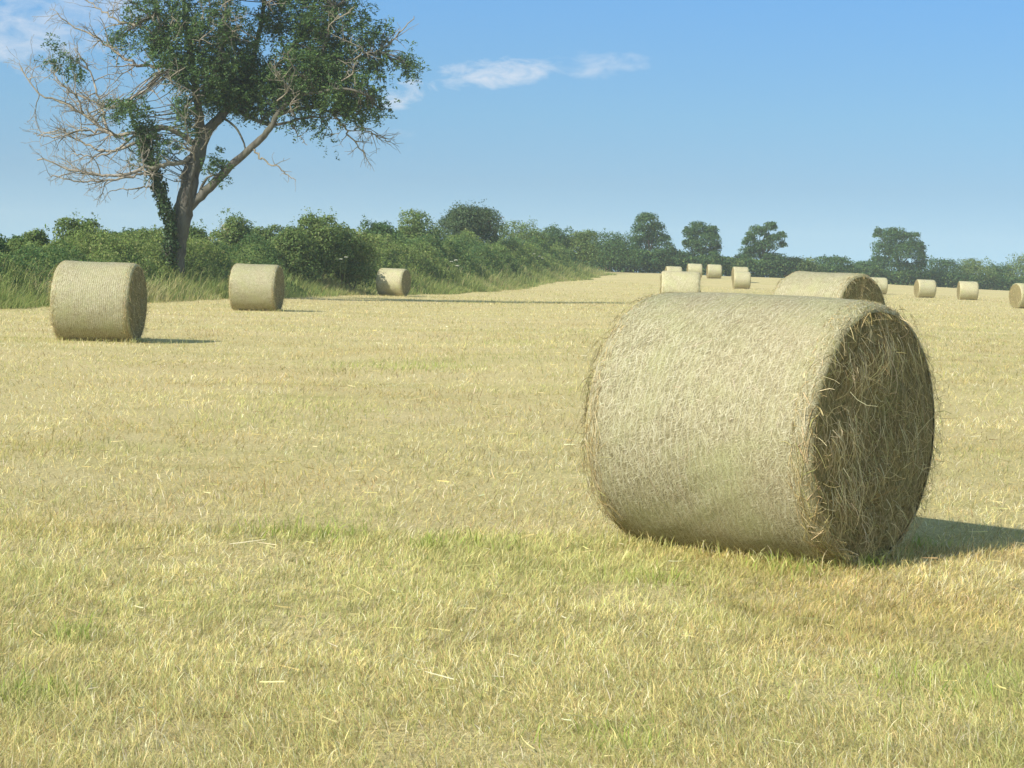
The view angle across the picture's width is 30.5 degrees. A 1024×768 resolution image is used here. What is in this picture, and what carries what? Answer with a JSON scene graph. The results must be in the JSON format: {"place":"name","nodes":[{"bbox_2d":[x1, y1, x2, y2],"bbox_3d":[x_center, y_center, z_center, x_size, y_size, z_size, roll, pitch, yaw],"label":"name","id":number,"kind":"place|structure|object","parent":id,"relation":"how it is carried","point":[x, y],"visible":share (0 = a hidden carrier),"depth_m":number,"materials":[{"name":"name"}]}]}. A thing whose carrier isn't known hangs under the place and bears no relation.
{"place":"outdoors","nodes":[
{"label":"outdoors","id":0,"kind":"place"},
{"bbox_2d":[0,236,584,298],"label":"hedge bank","id":1,"kind":"structure","parent":0,"point":[263,251],"depth_m":81.81,"materials":[{"name":"green plant"}]},
{"bbox_2d":[0,233,7,251],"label":"hedge shrub","id":2,"kind":"object","parent":1,"relation":"on","point":[1,243],"visible":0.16,"depth_m":60.70,"materials":[{"name":"green plant"}]},
{"bbox_2d":[3,234,25,248],"bbox_3d":[-16.823,-3.964,62.910,1.355,2.133,1.358,2,4,0],"label":"hedge shrub","id":3,"kind":"object","parent":1,"relation":"on","point":[13,237],"visible":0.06,"depth_m":62.94,"materials":[{"name":"green plant"}]},
{"bbox_2d":[20,224,54,246],"bbox_3d":[-16.472,-4.287,64.991,1.587,2.562,1.395,2,4,0],"label":"hedge shrub","id":4,"kind":"object","parent":1,"relation":"on","point":[37,236],"visible":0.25,"depth_m":64.84,"materials":[{"name":"green plant"}]},
{"bbox_2d":[52,211,102,240],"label":"hedge shrub","id":5,"kind":"object","parent":1,"relation":"on","point":[68,228],"visible":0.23,"depth_m":68.47,"materials":[{"name":"green plant"}]},
{"bbox_2d":[188,219,218,247],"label":"hedge shrub","id":6,"kind":"object","parent":1,"relation":"on","point":[195,232],"visible":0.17,"depth_m":81.51,"materials":[{"name":"green plant"}]},
{"bbox_2d":[3,0,429,276],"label":"ash tree","id":7,"kind":"object","parent":1,"relation":"on","point":[237,83],"visible":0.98,"depth_m":67.19,"materials":[{"name":"green plant"}]},
{"bbox_2d":[208,207,254,249],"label":"hedge shrub","id":8,"kind":"object","parent":1,"relation":"on","point":[232,230],"visible":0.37,"depth_m":88.89,"materials":[{"name":"green plant"}]},
{"bbox_2d":[248,223,283,239],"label":"hedge shrub","id":9,"kind":"object","parent":1,"relation":"on","point":[267,232],"visible":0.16,"depth_m":92.81,"materials":[{"name":"green plant"}]},
{"bbox_2d":[0,224,592,306],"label":"undergrowth","id":10,"kind":"object","parent":1,"relation":"on","point":[46,254],"visible":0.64,"depth_m":81.11,"materials":[{"name":"green plant"}]},
{"bbox_2d":[267,219,328,283],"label":"hedge shrub","id":11,"kind":"object","parent":1,"relation":"on","point":[291,247],"visible":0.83,"depth_m":83.51,"materials":[{"name":"green plant"}]},
{"bbox_2d":[0,249,615,308],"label":"verge grass","id":12,"kind":"structure","parent":1,"relation":"on","point":[190,290],"depth_m":81.09,"materials":[{"name":"green plant"}]},
{"bbox_2d":[296,206,353,287],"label":"hedge shrub","id":13,"kind":"object","parent":1,"relation":"on","point":[319,229],"visible":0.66,"depth_m":85.36,"materials":[{"name":"green plant"}]},
{"bbox_2d":[327,221,368,287],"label":"hedge shrub","id":14,"kind":"object","parent":1,"relation":"on","point":[354,269],"visible":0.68,"depth_m":87.24,"materials":[{"name":"green plant"}]},
{"bbox_2d":[329,225,382,288],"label":"hedge shrub","id":15,"kind":"object","parent":1,"relation":"on","point":[371,253],"visible":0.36,"depth_m":88.39,"materials":[{"name":"green plant"}]},
{"bbox_2d":[357,215,403,238],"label":"hedge shrub","id":16,"kind":"object","parent":1,"relation":"on","point":[375,228],"visible":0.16,"depth_m":107.82,"materials":[{"name":"green plant"}]},
{"bbox_2d":[395,207,446,244],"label":"hedge shrub","id":17,"kind":"object","parent":1,"relation":"on","point":[414,228],"visible":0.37,"depth_m":119.35,"materials":[{"name":"green plant"}]},
{"bbox_2d":[450,260,457,281],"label":"cow parsley","id":18,"kind":"object","parent":1,"relation":"on","point":[456,272],"visible":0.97,"depth_m":103.63,"materials":[{"name":"green plant"}]},
{"bbox_2d":[430,199,503,244],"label":"hedge shrub","id":19,"kind":"object","parent":1,"relation":"on","point":[459,219],"visible":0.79,"depth_m":137.87,"materials":[{"name":"green plant"}]},
{"bbox_2d":[487,219,551,245],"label":"hedge shrub","id":20,"kind":"object","parent":1,"relation":"on","point":[524,234],"visible":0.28,"depth_m":163.22,"materials":[{"name":"green plant"}]},
{"bbox_2d":[0,271,1023,767],"bbox_3d":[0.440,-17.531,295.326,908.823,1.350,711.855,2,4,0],"label":"field","id":21,"kind":"structure","parent":0,"point":[764,285],"depth_m":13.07,"materials":[{"name":"beige plant"}]},
{"bbox_2d":[45,260,153,341],"bbox_3d":[-6.803,-1.353,30.962,1.625,1.353,1.361,2,4,3],"label":"hay bale","id":22,"kind":"object","parent":21,"relation":"on","point":[99,300],"visible":0.92,"depth_m":30.41,"materials":[{"name":"plant"}]},
{"bbox_2d":[226,263,287,310],"bbox_3d":[-7.105,-2.677,52.310,1.625,1.353,1.361,2,4,6],"label":"hay bale","id":23,"kind":"object","parent":21,"relation":"on","point":[257,287],"visible":0.97,"depth_m":51.76,"materials":[{"name":"plant"}]},
{"bbox_2d":[376,268,410,295],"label":"hay bale","id":24,"kind":"object","parent":21,"relation":"on","point":[391,281],"visible":0.96,"depth_m":87.34,"materials":[{"name":"plant"}]},
{"bbox_2d":[541,222,574,250],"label":"hedge shrub","id":25,"kind":"object","parent":21,"relation":"on","point":[554,233],"visible":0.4,"depth_m":183.96,"materials":[{"name":"green plant"}]},
{"bbox_2d":[561,228,603,266],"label":"hedge shrub","id":26,"kind":"object","parent":21,"relation":"on","point":[583,242],"visible":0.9,"depth_m":184.25,"materials":[{"name":"green plant"}]},
{"bbox_2d":[581,228,642,271],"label":"hedge shrub","id":27,"kind":"object","parent":21,"relation":"on","point":[608,247],"visible":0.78,"depth_m":196.81,"materials":[{"name":"green plant"}]},
{"bbox_2d":[613,249,649,269],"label":"hedge bush","id":28,"kind":"object","parent":21,"relation":"on","point":[641,264],"visible":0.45,"depth_m":205.24,"materials":[{"name":"green plant"}]},
{"bbox_2d":[629,211,678,271],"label":"tree","id":29,"kind":"object","parent":21,"relation":"on","point":[649,234],"visible":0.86,"depth_m":208.04,"materials":[{"name":"green plant"}]},
{"bbox_2d":[665,266,681,270],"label":"hay bale","id":30,"kind":"object","parent":21,"relation":"on","point":[671,268],"visible":0.27,"depth_m":156.19,"materials":[{"name":"plant"}]},
{"bbox_2d":[656,249,691,270],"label":"hedge bush","id":31,"kind":"object","parent":21,"relation":"on","point":[682,253],"visible":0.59,"depth_m":208.23,"materials":[{"name":"green plant"}]},
{"bbox_2d":[659,271,702,293],"bbox_3d":[5.640,-3.119,62.898,1.564,1.340,1.353,2,4,3],"label":"hay bale","id":32,"kind":"object","parent":21,"relation":"on","point":[680,281],"visible":0.56,"depth_m":62.31,"materials":[{"name":"plant"}]},
{"bbox_2d":[686,264,701,277],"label":"hay bale","id":33,"kind":"object","parent":21,"relation":"on","point":[694,267],"visible":0.71,"depth_m":171.01,"materials":[{"name":"plant"}]},
{"bbox_2d":[681,220,723,257],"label":"tree","id":34,"kind":"object","parent":21,"relation":"on","point":[693,233],"visible":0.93,"depth_m":211.21,"materials":[{"name":"green plant"}]},
{"bbox_2d":[706,264,721,278],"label":"hay bale","id":35,"kind":"object","parent":21,"relation":"on","point":[713,271],"visible":0.99,"depth_m":174.04,"materials":[{"name":"plant"}]},
{"bbox_2d":[708,255,749,274],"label":"hedge bush","id":36,"kind":"object","parent":21,"relation":"on","point":[737,264],"visible":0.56,"depth_m":211.51,"materials":[{"name":"green plant"}]},
{"bbox_2d":[731,267,748,279],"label":"hay bale","id":37,"kind":"object","parent":21,"relation":"on","point":[740,269],"visible":0.5,"depth_m":161.16,"materials":[{"name":"plant"}]},
{"bbox_2d":[732,272,751,288],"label":"hay bale","id":38,"kind":"object","parent":21,"relation":"on","point":[740,280],"visible":0.97,"depth_m":144.15,"materials":[{"name":"plant"}]},
{"bbox_2d":[733,221,789,275],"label":"tree","id":39,"kind":"object","parent":21,"relation":"on","point":[755,248],"visible":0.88,"depth_m":214.92,"materials":[{"name":"green plant"}]},
{"bbox_2d":[568,291,959,567],"bbox_3d":[1.247,0.236,9.708,1.787,1.420,1.516,4,5,39],"label":"hay bale","id":40,"kind":"object","parent":21,"relation":"on","point":[792,425],"visible":0.95,"depth_m":9.27,"materials":[{"name":"plant"}]},
{"bbox_2d":[575,250,1023,290],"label":"hedgerow","id":41,"kind":"object","parent":21,"relation":"on","point":[766,268],"visible":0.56,"depth_m":216.47,"materials":[{"name":"green plant"}]},
{"bbox_2d":[785,255,820,271],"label":"hedge bush","id":42,"kind":"object","parent":21,"relation":"on","point":[796,259],"visible":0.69,"depth_m":217.95,"materials":[{"name":"green plant"}]},
{"bbox_2d":[772,271,886,304],"bbox_3d":[4.876,-1.062,28.978,1.361,1.353,1.625,-2,5,-44],"label":"hay bale","id":43,"kind":"object","parent":21,"relation":"on","point":[853,286],"visible":0.32,"depth_m":28.56,"materials":[{"name":"plant"}]},
{"bbox_2d":[813,254,857,272],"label":"hedge bush","id":44,"kind":"object","parent":21,"relation":"on","point":[828,260],"visible":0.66,"depth_m":223.76,"materials":[{"name":"green plant"}]},
{"bbox_2d":[851,259,885,277],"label":"hedge bush","id":45,"kind":"object","parent":21,"relation":"on","point":[865,263],"visible":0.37,"depth_m":228.41,"materials":[{"name":"green plant"}]},
{"bbox_2d":[871,277,887,293],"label":"hay bale","id":46,"kind":"object","parent":21,"relation":"on","point":[883,283],"visible":0.44,"depth_m":144.18,"materials":[{"name":"plant"}]},
{"bbox_2d":[869,226,932,280],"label":"tree","id":47,"kind":"object","parent":21,"relation":"on","point":[894,250],"visible":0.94,"depth_m":232.08,"materials":[{"name":"green plant"}]},
{"bbox_2d":[914,279,936,297],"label":"hay bale","id":48,"kind":"object","parent":21,"relation":"on","point":[925,288],"visible":1,"depth_m":134.24,"materials":[{"name":"plant"}]},
{"bbox_2d":[922,255,963,286],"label":"hedge bush","id":49,"kind":"object","parent":21,"relation":"on","point":[944,266],"visible":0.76,"depth_m":238.12,"materials":[{"name":"green plant"}]},
{"bbox_2d":[956,281,978,299],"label":"hay bale","id":50,"kind":"object","parent":21,"relation":"on","point":[967,290],"visible":0.94,"depth_m":130.24,"materials":[{"name":"plant"}]},
{"bbox_2d":[957,256,1000,282],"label":"hedge bush","id":51,"kind":"object","parent":21,"relation":"on","point":[968,267],"visible":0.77,"depth_m":240.44,"materials":[{"name":"green plant"}]},
{"bbox_2d":[982,259,1017,276],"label":"hedge bush","id":52,"kind":"object","parent":21,"relation":"on","point":[999,269],"visible":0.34,"depth_m":246.72,"materials":[{"name":"green plant"}]},
{"bbox_2d":[1001,253,1023,282],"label":"hedge bush","id":53,"kind":"object","parent":21,"relation":"on","point":[1019,272],"visible":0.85,"depth_m":245.03,"materials":[{"name":"green plant"}]},
{"bbox_2d":[1008,283,1023,307],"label":"hay bale","id":54,"kind":"object","parent":21,"relation":"on","point":[1016,295],"visible":0.97,"depth_m":96.49,"materials":[{"name":"plant"}]},
{"bbox_2d":[0,0,1023,277],"label":"sky","id":55,"kind":"structure","parent":0,"point":[830,122],"materials":[{"name":"blue"}]}
]}

